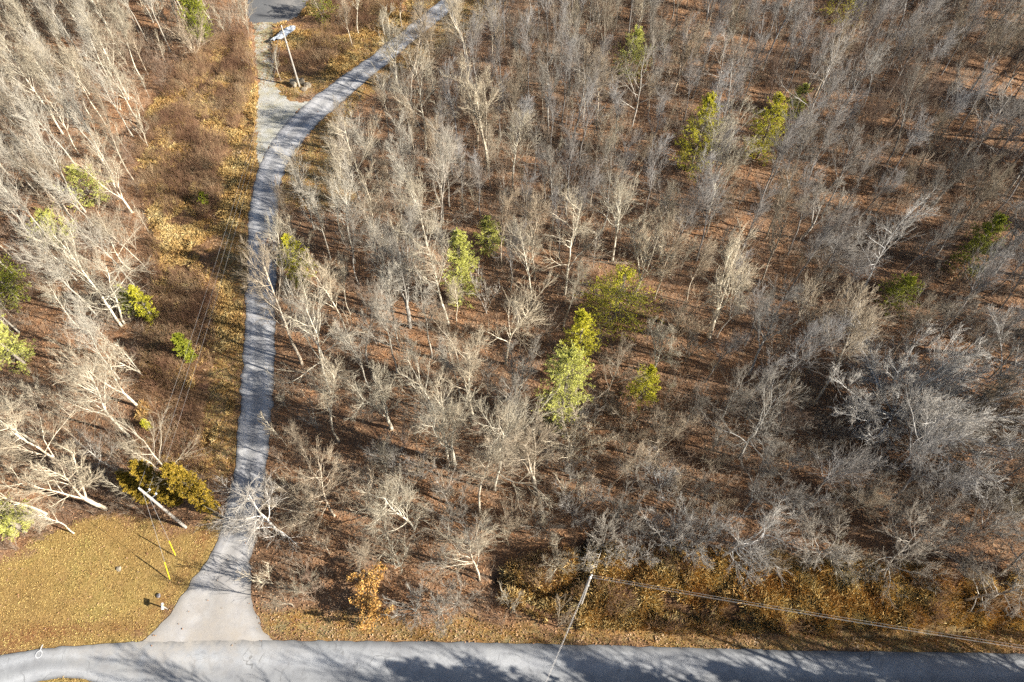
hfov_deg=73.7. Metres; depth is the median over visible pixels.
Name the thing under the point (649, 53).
bare tree
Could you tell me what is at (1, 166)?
bare tree
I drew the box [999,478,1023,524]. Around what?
bare shrub
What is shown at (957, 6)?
young tree
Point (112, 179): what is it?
bare tree
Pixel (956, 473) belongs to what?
young tree
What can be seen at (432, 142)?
bare tree
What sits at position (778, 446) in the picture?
bare shrub
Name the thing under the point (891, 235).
bare tree
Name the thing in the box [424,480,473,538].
bare shrub
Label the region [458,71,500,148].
bare tree
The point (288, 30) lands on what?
flag
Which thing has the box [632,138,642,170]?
young tree
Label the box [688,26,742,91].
bare tree
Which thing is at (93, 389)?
bare tree
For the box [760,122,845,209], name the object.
bare tree
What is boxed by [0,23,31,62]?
young tree
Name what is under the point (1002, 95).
bare tree
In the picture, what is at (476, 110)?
bare tree
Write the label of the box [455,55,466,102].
bare tree
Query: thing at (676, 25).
young tree
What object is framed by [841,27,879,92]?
bare tree
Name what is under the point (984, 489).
bare shrub
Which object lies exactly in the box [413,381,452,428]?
bare shrub
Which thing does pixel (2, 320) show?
young tree
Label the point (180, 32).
bare tree
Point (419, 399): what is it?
young tree
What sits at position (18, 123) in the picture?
bare tree
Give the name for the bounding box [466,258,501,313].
young tree
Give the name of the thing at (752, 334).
young tree
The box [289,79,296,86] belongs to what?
boulder
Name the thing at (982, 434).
bare shrub
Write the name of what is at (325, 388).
bare tree
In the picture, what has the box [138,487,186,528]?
utility pole
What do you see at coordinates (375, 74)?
young tree
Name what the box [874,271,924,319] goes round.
pine tree
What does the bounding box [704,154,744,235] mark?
bare tree
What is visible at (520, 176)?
bare tree
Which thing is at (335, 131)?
bare tree
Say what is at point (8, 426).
bare tree
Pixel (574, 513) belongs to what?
bare shrub
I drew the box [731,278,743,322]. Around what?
young tree
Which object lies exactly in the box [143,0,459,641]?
gravel lane
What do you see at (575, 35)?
bare tree
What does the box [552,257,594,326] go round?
bare tree
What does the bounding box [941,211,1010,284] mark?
pine tree
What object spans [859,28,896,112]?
bare tree
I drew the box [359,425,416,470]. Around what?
bare shrub
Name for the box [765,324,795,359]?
young tree
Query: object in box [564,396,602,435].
bare shrub
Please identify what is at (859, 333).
bare tree
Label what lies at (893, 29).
young tree
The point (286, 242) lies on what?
pine tree
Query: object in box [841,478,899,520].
bare tree
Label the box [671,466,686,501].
young tree
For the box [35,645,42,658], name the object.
road marking
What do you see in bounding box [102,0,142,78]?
bare tree
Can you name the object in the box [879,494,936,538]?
bare shrub
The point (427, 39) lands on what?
bare tree
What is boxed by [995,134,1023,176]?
young tree
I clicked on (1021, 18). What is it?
bare tree
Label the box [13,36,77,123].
bare tree
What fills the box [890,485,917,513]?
young tree
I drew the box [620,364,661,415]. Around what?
pine tree
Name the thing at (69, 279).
young tree
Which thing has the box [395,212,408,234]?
young tree
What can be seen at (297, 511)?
bare tree
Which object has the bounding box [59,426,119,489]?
bare tree
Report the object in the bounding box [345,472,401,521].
bare shrub
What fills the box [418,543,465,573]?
bare shrub
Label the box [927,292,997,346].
bare tree
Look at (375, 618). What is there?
orange leaved shrub
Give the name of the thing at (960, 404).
bare tree
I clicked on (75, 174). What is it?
pine tree
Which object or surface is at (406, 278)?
bare tree
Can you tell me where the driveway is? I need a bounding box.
[252,22,277,89]
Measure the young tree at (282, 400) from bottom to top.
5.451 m
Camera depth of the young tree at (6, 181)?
95.50 m
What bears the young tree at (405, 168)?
on the ground at (196, 562)
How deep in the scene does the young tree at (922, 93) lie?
104.79 m
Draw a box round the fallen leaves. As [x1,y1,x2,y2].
[0,0,1023,652]
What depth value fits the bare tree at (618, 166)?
86.33 m
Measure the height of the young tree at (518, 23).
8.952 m
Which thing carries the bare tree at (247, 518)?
on the ground at (196, 562)
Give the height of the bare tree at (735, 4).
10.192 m
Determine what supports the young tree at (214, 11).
on the ground at (196, 562)
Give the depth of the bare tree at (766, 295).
80.18 m
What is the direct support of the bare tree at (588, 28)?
on the ground at (196, 562)
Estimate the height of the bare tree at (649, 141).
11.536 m
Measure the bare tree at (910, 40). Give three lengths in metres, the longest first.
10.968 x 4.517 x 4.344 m
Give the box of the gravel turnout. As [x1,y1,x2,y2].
[255,86,308,163]
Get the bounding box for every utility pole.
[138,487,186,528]
[579,574,592,604]
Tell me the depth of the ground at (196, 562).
82.51 m
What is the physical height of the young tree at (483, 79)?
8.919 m
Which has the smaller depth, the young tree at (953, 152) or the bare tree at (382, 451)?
the bare tree at (382, 451)
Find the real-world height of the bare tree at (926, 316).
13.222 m
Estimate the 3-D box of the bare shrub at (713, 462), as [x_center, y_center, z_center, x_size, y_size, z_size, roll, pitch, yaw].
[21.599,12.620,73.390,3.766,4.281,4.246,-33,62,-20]
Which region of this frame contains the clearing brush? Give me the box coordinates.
[122,0,1022,644]
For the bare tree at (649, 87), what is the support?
on the ground at (196, 562)
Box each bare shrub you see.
[277,568,319,597]
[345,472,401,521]
[347,463,376,488]
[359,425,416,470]
[374,459,421,500]
[376,534,412,561]
[398,445,434,479]
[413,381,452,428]
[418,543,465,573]
[421,450,468,503]
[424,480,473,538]
[437,511,491,555]
[469,440,494,470]
[477,491,541,536]
[491,377,530,413]
[497,401,544,439]
[520,490,566,543]
[523,394,573,441]
[530,436,563,470]
[538,533,582,585]
[551,480,608,530]
[561,443,596,492]
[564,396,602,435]
[593,477,649,534]
[596,390,629,417]
[604,418,649,452]
[614,519,661,569]
[630,504,678,539]
[641,442,684,503]
[648,389,694,435]
[664,472,718,522]
[699,435,738,470]
[703,489,737,518]
[710,410,742,452]
[741,384,769,422]
[751,450,788,481]
[766,421,796,457]
[766,544,798,573]
[767,401,813,435]
[772,371,816,408]
[775,480,830,525]
[801,439,832,467]
[818,487,851,530]
[819,418,854,452]
[824,524,883,584]
[828,458,871,502]
[845,402,886,434]
[845,468,917,511]
[848,383,880,414]
[856,441,900,475]
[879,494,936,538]
[913,413,972,461]
[916,478,972,533]
[934,438,989,480]
[951,545,1005,582]
[953,403,1007,446]
[954,396,1013,428]
[954,469,1018,510]
[968,433,1023,478]
[997,403,1023,430]
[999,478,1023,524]
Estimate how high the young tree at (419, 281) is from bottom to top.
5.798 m
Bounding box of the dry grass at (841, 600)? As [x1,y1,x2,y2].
[131,0,1023,637]
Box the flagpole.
[280,25,299,86]
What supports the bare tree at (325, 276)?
on the ground at (196, 562)
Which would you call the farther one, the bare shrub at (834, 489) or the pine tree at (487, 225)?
the pine tree at (487, 225)
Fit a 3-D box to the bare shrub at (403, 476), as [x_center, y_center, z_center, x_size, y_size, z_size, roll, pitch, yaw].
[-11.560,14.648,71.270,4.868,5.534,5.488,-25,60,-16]
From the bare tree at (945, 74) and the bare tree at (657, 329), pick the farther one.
the bare tree at (945, 74)
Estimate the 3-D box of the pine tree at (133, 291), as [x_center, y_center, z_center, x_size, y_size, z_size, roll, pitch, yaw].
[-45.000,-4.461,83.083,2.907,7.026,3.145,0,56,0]
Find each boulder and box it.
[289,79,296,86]
[299,78,304,83]
[304,82,310,87]
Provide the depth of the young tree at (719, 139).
98.38 m
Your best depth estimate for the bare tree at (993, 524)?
67.72 m
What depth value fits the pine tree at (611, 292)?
81.87 m
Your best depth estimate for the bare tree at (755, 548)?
63.23 m
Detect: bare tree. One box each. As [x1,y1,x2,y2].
[0,0,39,43]
[0,0,45,68]
[0,27,63,134]
[0,62,31,109]
[0,78,49,179]
[0,90,30,139]
[0,130,15,175]
[0,178,29,229]
[0,383,65,465]
[0,383,91,492]
[0,429,71,470]
[0,437,107,511]
[0,488,47,536]
[5,40,60,120]
[6,143,83,233]
[12,201,156,326]
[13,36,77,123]
[15,502,74,534]
[22,348,132,438]
[23,81,86,153]
[23,269,77,327]
[27,34,89,93]
[33,145,82,198]
[34,3,66,49]
[45,338,138,406]
[49,41,105,124]
[50,0,101,49]
[56,47,93,117]
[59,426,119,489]
[63,241,138,325]
[66,132,132,212]
[71,0,109,33]
[71,3,129,99]
[73,197,155,268]
[79,80,133,180]
[80,211,147,270]
[84,0,133,64]
[90,396,209,489]
[93,54,141,126]
[95,323,142,375]
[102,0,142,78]
[103,0,127,39]
[115,99,148,146]
[117,19,148,74]
[158,0,183,37]
[159,6,209,57]
[193,467,307,556]
[228,233,312,365]
[257,464,330,535]
[259,210,297,296]
[259,586,293,614]
[260,213,315,264]
[264,271,366,399]
[267,172,294,238]
[271,433,361,544]
[280,419,311,470]
[289,248,350,343]
[301,351,341,441]
[307,0,322,17]
[313,142,347,239]
[320,106,381,212]
[320,116,360,200]
[327,160,399,232]
[329,0,353,46]
[329,249,350,314]
[330,94,352,139]
[332,201,367,284]
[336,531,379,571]
[342,278,397,367]
[343,361,402,429]
[344,178,391,257]
[346,463,434,552]
[348,0,362,32]
[365,69,398,144]
[365,433,399,490]
[372,3,410,89]
[373,154,395,213]
[375,209,426,288]
[376,197,429,328]
[380,61,416,126]
[380,330,459,391]
[380,574,430,635]
[387,346,489,486]
[388,43,463,154]
[390,165,446,243]
[393,93,422,171]
[394,8,438,105]
[395,211,455,324]
[398,1,452,94]
[403,123,485,238]
[407,0,434,65]
[409,366,485,465]
[413,508,501,586]
[415,112,449,194]
[415,301,475,363]
[423,577,462,638]
[426,325,494,423]
[434,569,484,616]
[437,51,506,169]
[438,0,488,75]
[440,0,478,56]
[443,276,464,320]
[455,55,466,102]
[457,427,523,514]
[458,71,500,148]
[460,398,565,495]
[466,380,568,521]
[467,268,557,364]
[478,1,501,57]
[479,122,500,189]
[482,337,542,420]
[485,184,522,266]
[489,27,507,67]
[496,103,539,193]
[497,76,540,153]
[500,214,543,305]
[504,16,529,75]
[507,48,531,116]
[511,178,559,280]
[515,120,558,171]
[515,163,530,213]
[519,1,541,68]
[521,51,567,115]
[526,182,630,294]
[527,43,569,134]
[532,0,544,38]
[534,10,573,79]
[537,144,566,229]
[542,386,622,470]
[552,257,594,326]
[553,127,632,210]
[557,41,634,146]
[560,0,587,57]
[562,8,594,92]
[565,140,645,235]
[566,39,624,118]
[569,21,594,71]
[570,507,644,574]
[576,222,596,277]
[581,0,625,60]
[583,36,614,121]
[583,332,647,411]
[588,171,660,260]
[597,28,677,133]
[598,116,622,180]
[610,438,652,486]
[610,440,656,494]
[621,216,681,294]
[630,133,658,187]
[633,0,667,44]
[636,501,709,568]
[638,407,703,475]
[639,177,680,271]
[639,315,684,367]
[642,70,662,118]
[644,0,672,82]
[651,173,687,216]
[653,209,696,299]
[654,21,680,62]
[657,282,727,339]
[663,491,751,571]
[671,16,722,96]
[674,0,685,34]
[681,378,717,430]
[685,236,717,301]
[687,91,764,212]
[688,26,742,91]
[690,20,704,67]
[693,359,810,488]
[699,218,763,338]
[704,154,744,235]
[710,362,765,425]
[713,24,756,108]
[714,494,809,594]
[717,290,756,337]
[718,5,757,62]
[725,0,745,42]
[731,443,818,510]
[743,31,770,88]
[747,273,812,375]
[753,380,819,441]
[754,289,779,327]
[758,187,812,282]
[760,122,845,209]
[761,0,808,70]
[763,44,784,112]
[764,158,803,238]
[771,11,869,113]
[781,448,809,478]
[789,503,864,575]
[790,105,817,182]
[794,262,847,332]
[800,171,861,240]
[811,14,867,101]
[813,277,896,405]
[817,216,867,273]
[821,122,874,216]
[824,275,883,345]
[825,300,1023,500]
[834,120,869,182]
[837,43,896,122]
[838,188,940,294]
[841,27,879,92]
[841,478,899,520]
[841,497,955,608]
[857,72,905,142]
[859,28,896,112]
[874,0,896,38]
[877,152,923,211]
[884,51,954,137]
[885,0,953,98]
[885,374,1014,489]
[886,53,941,164]
[890,288,953,357]
[891,11,923,71]
[895,63,937,114]
[896,0,906,32]
[901,165,953,238]
[902,220,957,273]
[910,64,959,135]
[911,499,987,576]
[916,105,957,172]
[920,422,998,462]
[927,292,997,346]
[931,9,980,83]
[932,60,980,118]
[934,311,1019,390]
[935,140,989,203]
[936,195,974,254]
[946,357,1023,430]
[949,150,1015,236]
[952,549,1023,627]
[957,0,981,29]
[957,303,1023,408]
[961,0,1021,62]
[964,89,1013,144]
[965,74,1023,166]
[969,7,1023,92]
[973,486,1023,544]
[974,43,1023,110]
[985,427,1023,461]
[987,304,1023,378]
[989,451,1023,485]
[989,520,1023,593]
[990,252,1023,318]
[993,1,1023,62]
[993,190,1023,271]
[1002,164,1023,196]
[1004,35,1023,90]
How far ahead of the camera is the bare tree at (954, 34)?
104.46 m
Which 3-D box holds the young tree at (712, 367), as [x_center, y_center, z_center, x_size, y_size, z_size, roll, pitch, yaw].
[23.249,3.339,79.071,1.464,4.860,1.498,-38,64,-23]
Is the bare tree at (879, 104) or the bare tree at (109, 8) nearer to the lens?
the bare tree at (879, 104)
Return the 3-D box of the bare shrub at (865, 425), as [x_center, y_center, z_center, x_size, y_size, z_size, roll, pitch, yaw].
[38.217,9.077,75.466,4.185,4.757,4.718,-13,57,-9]
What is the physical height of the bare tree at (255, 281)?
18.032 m
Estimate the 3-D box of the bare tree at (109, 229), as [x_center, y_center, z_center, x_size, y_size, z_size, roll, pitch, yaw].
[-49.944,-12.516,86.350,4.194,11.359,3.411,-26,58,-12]
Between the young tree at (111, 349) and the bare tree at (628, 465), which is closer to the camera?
the bare tree at (628, 465)
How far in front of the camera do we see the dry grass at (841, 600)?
68.06 m
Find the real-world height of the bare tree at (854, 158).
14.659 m
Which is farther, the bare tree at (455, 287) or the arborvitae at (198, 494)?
the bare tree at (455, 287)
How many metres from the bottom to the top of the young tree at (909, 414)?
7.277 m
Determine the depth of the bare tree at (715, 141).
87.47 m
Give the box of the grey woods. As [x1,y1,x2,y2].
[431,0,1023,511]
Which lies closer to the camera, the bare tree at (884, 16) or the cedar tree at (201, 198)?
the cedar tree at (201, 198)
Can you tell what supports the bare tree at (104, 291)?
on the ground at (196, 562)
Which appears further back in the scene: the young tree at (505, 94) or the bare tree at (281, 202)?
the young tree at (505, 94)
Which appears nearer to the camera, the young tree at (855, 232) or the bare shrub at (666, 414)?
the bare shrub at (666, 414)
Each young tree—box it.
[0,10,19,36]
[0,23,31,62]
[0,123,27,149]
[0,172,11,190]
[0,310,16,336]
[0,472,12,488]
[3,366,43,400]
[17,168,34,192]
[19,176,62,221]
[23,120,48,153]
[24,242,72,283]
[30,385,69,414]
[35,6,61,42]
[43,336,80,362]
[44,411,81,444]
[58,0,79,24]
[70,245,90,277]
[71,282,89,299]
[72,15,106,60]
[74,334,96,367]
[77,115,108,159]
[97,34,131,74]
[100,476,138,500]
[101,336,126,363]
[104,131,126,168]
[111,120,127,152]
[112,63,143,111]
[114,217,139,249]
[123,443,157,468]
[131,200,148,231]
[132,66,148,95]
[136,0,163,29]
[152,3,175,34]
[154,29,167,64]
[211,6,224,29]
[234,560,272,591]
[236,0,257,32]
[257,411,286,445]
[260,239,281,268]
[270,40,280,79]
[271,470,302,495]
[276,392,291,410]
[290,163,320,214]
[295,395,323,429]
[304,194,325,230]
[305,295,317,322]
[311,533,330,554]
[324,114,355,145]
[333,364,358,397]
[334,92,368,130]
[336,218,360,255]
[355,308,377,344]
[356,464,387,510]
[358,433,399,463]
[359,276,398,317]
[370,104,380,133]
[371,62,392,102]
[374,514,428,573]
[378,76,387,114]
[383,359,394,391]
[385,151,416,190]
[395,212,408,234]
[401,332,417,361]
[404,411,428,451]
[407,378,426,419]
[408,452,438,478]
[412,261,433,289]
[418,87,435,113]
[429,88,454,121]
[432,468,458,498]
[435,351,452,384]
[436,4,464,49]
[445,22,455,64]
[457,47,468,86]
[457,189,467,222]
[464,180,482,209]
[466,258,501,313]
[474,1,482,29]
[477,64,489,99]
[480,350,498,395]
[480,422,496,457]
[488,129,503,157]
[494,6,512,41]
[494,176,510,224]
[495,581,524,616]
[496,527,510,546]
[503,80,513,107]
[508,9,523,43]
[509,299,520,322]
[511,414,539,440]
[515,60,530,100]
[517,84,541,133]
[529,332,543,365]
[537,512,551,527]
[538,28,544,52]
[539,61,562,94]
[547,220,555,242]
[550,166,569,198]
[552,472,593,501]
[553,592,575,631]
[557,133,565,156]
[562,68,581,110]
[568,88,575,122]
[574,190,586,225]
[576,142,587,176]
[584,4,609,44]
[585,95,615,132]
[585,221,604,267]
[588,0,607,31]
[590,109,603,148]
[595,326,605,355]
[597,125,630,161]
[603,5,622,43]
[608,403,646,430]
[626,168,642,208]
[629,0,637,29]
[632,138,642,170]
[643,397,670,419]
[646,20,665,47]
[653,69,663,106]
[657,4,689,45]
[659,103,676,151]
[664,377,676,397]
[665,43,690,82]
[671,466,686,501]
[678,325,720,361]
[679,235,698,274]
[691,55,704,97]
[699,471,714,495]
[707,431,726,455]
[708,359,716,377]
[709,121,735,159]
[711,260,730,290]
[719,219,742,248]
[720,96,736,141]
[725,330,739,362]
[726,144,744,184]
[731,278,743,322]
[736,181,752,212]
[737,54,766,97]
[747,321,763,351]
[757,518,796,556]
[765,49,793,91]
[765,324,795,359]
[774,6,783,36]
[776,271,802,304]
[781,145,799,173]
[788,49,801,78]
[791,248,820,274]
[806,494,841,529]
[810,14,828,57]
[812,40,831,77]
[818,260,839,296]
[819,71,837,107]
[820,411,852,441]
[826,100,845,125]
[826,343,855,371]
[839,35,871,81]
[841,97,865,133]
[842,216,864,251]
[846,176,859,210]
[847,464,873,489]
[857,214,871,243]
[857,337,882,365]
[858,28,868,52]
[861,0,887,40]
[869,38,892,82]
[871,162,893,196]
[872,121,883,144]
[879,213,908,248]
[880,18,908,52]
[885,336,930,371]
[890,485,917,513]
[892,410,913,441]
[909,190,926,214]
[910,255,946,306]
[912,76,929,113]
[922,17,947,49]
[933,0,950,20]
[937,129,966,161]
[938,463,966,487]
[942,57,967,103]
[943,137,966,173]
[945,341,986,378]
[949,0,974,20]
[953,1,967,23]
[956,500,1007,551]
[960,149,987,187]
[964,75,999,124]
[966,159,1008,208]
[968,276,1005,303]
[974,148,1003,184]
[979,0,999,28]
[983,238,1015,271]
[985,303,1018,329]
[987,120,1019,154]
[989,397,1023,435]
[994,107,1019,147]
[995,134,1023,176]
[998,101,1023,137]
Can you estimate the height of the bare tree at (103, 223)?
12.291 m
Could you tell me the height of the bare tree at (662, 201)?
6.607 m
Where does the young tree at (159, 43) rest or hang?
on the ground at (196, 562)
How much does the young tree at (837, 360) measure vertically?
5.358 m
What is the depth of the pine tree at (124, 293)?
84.13 m
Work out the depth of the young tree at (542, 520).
68.29 m
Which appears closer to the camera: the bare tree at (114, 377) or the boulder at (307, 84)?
the bare tree at (114, 377)
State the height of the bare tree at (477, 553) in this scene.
13.626 m
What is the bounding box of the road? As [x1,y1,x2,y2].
[0,640,1023,681]
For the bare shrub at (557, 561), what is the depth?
66.36 m
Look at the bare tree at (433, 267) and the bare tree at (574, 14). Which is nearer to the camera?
the bare tree at (433, 267)
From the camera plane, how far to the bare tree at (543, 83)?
103.33 m
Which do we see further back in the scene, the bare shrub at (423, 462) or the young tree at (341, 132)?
the young tree at (341, 132)
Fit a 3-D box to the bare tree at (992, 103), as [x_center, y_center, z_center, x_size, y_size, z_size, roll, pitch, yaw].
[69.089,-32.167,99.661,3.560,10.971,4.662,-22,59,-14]
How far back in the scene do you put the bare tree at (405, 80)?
97.78 m
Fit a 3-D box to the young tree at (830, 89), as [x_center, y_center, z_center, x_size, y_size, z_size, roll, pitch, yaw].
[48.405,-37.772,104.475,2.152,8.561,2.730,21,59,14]
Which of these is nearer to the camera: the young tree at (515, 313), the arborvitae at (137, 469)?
the arborvitae at (137, 469)
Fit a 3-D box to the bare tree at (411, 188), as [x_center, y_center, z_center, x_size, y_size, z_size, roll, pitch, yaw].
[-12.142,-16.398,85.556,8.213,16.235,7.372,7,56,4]
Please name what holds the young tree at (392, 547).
on the ground at (196, 562)
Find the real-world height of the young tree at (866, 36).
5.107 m
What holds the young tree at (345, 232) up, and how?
on the ground at (196, 562)
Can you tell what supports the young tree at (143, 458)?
on the ground at (196, 562)
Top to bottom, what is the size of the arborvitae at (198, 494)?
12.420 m
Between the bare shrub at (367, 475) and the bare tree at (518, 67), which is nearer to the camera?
the bare shrub at (367, 475)
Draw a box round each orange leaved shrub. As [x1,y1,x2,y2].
[346,561,386,594]
[348,574,381,617]
[354,594,393,633]
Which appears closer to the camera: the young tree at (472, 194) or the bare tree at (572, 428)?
the bare tree at (572, 428)
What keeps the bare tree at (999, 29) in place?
on the ground at (196, 562)
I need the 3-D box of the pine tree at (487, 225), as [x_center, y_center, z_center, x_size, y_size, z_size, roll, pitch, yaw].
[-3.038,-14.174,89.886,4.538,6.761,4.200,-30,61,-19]
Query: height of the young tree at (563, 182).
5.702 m
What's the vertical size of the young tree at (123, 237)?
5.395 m
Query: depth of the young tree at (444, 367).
77.17 m
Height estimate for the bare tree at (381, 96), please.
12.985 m
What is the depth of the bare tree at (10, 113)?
98.55 m
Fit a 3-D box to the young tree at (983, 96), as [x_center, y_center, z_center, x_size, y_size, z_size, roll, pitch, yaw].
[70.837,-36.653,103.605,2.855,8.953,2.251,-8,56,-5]
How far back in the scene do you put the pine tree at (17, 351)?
79.61 m
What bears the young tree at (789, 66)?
on the ground at (196, 562)
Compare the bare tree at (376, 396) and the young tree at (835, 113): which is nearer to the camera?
the bare tree at (376, 396)
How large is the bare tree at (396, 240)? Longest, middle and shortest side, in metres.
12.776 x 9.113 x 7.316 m
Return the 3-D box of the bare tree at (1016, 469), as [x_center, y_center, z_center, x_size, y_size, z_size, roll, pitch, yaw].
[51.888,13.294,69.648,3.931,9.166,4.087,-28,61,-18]
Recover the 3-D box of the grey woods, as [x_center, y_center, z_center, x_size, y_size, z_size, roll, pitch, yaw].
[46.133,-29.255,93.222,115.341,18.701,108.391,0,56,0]
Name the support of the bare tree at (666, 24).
on the ground at (196, 562)
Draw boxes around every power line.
[139,37,278,485]
[149,39,278,487]
[156,40,281,490]
[594,575,1021,645]
[594,577,1019,647]
[595,578,1023,648]
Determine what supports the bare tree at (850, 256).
on the ground at (196, 562)
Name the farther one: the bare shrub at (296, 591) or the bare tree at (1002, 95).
the bare tree at (1002, 95)
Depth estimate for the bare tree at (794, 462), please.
70.33 m
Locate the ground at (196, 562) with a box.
[0,0,1023,681]
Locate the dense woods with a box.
[0,0,463,395]
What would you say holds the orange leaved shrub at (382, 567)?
on the ground at (196, 562)
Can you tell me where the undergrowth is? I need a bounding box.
[0,0,1023,637]
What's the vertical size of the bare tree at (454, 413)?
19.094 m
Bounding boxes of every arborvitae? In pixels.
[115,468,153,504]
[127,458,182,507]
[158,461,220,513]
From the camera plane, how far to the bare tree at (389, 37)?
103.69 m
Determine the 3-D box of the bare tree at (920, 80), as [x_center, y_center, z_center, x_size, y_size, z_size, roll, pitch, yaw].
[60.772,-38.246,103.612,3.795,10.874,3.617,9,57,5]
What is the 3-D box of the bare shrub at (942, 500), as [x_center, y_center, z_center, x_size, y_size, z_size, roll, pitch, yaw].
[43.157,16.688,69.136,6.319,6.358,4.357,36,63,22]
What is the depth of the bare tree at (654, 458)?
69.02 m
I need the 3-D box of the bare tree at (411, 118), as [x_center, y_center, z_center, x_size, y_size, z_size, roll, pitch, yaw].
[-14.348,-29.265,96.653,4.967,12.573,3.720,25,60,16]
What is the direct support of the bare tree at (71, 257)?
on the ground at (196, 562)
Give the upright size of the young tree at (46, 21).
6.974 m
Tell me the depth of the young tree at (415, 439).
72.22 m
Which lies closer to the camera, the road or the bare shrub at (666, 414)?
the road
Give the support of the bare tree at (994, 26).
on the ground at (196, 562)
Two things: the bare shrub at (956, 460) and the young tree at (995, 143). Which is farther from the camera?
the young tree at (995, 143)
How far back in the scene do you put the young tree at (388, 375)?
77.67 m
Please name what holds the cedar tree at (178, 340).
on the ground at (196, 562)
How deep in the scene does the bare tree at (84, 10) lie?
111.34 m
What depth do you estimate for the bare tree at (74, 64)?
100.88 m
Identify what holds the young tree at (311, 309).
on the ground at (196, 562)
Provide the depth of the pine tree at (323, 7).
121.82 m
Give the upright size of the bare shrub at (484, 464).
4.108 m
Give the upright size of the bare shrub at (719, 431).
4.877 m
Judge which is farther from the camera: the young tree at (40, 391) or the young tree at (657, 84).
the young tree at (657, 84)
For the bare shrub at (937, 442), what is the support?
on the ground at (196, 562)
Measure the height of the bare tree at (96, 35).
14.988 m
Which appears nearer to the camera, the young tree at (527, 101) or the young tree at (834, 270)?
the young tree at (834, 270)
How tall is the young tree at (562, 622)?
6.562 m
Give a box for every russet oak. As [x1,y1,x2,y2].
[396,0,406,26]
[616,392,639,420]
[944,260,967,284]
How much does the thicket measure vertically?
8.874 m
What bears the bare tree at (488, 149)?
on the ground at (196, 562)
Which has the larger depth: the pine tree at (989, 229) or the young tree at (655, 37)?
the young tree at (655, 37)
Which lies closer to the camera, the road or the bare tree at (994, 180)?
the road
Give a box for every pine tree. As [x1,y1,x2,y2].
[0,252,31,312]
[0,314,36,375]
[0,492,33,541]
[27,204,77,246]
[54,164,111,211]
[113,284,142,317]
[127,284,158,325]
[276,233,317,289]
[302,0,338,22]
[437,227,482,309]
[473,215,503,256]
[531,339,594,437]
[560,308,607,370]
[567,260,665,341]
[610,24,654,82]
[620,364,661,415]
[669,90,725,181]
[742,91,790,166]
[787,83,813,119]
[815,0,865,24]
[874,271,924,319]
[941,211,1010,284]
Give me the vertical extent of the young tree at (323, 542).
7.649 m
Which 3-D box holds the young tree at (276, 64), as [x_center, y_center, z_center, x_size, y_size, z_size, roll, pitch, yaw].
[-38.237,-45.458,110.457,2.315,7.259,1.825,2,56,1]
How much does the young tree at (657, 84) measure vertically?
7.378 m
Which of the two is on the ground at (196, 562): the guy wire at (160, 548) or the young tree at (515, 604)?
the young tree at (515, 604)
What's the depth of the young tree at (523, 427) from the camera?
72.90 m
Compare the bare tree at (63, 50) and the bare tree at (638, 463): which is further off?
the bare tree at (63, 50)
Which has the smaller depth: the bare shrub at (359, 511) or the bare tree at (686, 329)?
the bare shrub at (359, 511)
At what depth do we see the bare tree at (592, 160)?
88.20 m
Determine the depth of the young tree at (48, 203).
92.05 m
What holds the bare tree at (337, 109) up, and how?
on the ground at (196, 562)
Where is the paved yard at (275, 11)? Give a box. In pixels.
[245,0,307,24]
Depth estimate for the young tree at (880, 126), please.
100.53 m
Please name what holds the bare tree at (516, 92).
on the ground at (196, 562)
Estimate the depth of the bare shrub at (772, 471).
72.43 m
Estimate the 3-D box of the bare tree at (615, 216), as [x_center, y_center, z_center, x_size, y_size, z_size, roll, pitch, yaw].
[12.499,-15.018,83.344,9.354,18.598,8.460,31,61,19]
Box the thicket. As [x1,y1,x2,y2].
[0,0,1023,600]
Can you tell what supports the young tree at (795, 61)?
on the ground at (196, 562)
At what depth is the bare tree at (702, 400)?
70.60 m
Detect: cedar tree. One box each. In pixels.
[139,419,151,430]
[170,332,198,362]
[177,0,213,42]
[197,191,207,206]
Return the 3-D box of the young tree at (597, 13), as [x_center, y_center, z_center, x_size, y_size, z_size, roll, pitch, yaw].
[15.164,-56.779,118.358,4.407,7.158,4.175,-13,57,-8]
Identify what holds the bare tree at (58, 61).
on the ground at (196, 562)
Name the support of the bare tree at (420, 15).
on the ground at (196, 562)
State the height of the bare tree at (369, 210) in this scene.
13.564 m
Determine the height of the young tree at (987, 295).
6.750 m
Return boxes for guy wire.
[143,494,169,579]
[150,500,175,555]
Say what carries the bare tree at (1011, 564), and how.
on the ground at (196, 562)
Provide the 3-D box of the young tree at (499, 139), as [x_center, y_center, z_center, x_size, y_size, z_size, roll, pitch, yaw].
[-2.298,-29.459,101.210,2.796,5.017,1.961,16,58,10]
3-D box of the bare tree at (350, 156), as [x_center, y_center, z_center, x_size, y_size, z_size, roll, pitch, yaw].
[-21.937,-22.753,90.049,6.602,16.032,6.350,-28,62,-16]
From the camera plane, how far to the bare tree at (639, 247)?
80.56 m
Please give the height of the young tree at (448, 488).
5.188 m
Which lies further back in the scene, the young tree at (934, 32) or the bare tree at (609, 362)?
the young tree at (934, 32)
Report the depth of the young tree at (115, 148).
98.41 m
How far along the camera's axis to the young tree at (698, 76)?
107.48 m
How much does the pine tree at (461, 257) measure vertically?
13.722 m
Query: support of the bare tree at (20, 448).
on the ground at (196, 562)
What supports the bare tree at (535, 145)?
on the ground at (196, 562)
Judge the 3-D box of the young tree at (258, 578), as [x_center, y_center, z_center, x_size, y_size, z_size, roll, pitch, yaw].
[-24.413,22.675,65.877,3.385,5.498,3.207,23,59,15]
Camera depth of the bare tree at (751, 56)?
106.28 m
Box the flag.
[271,25,294,40]
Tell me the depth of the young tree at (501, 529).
67.54 m

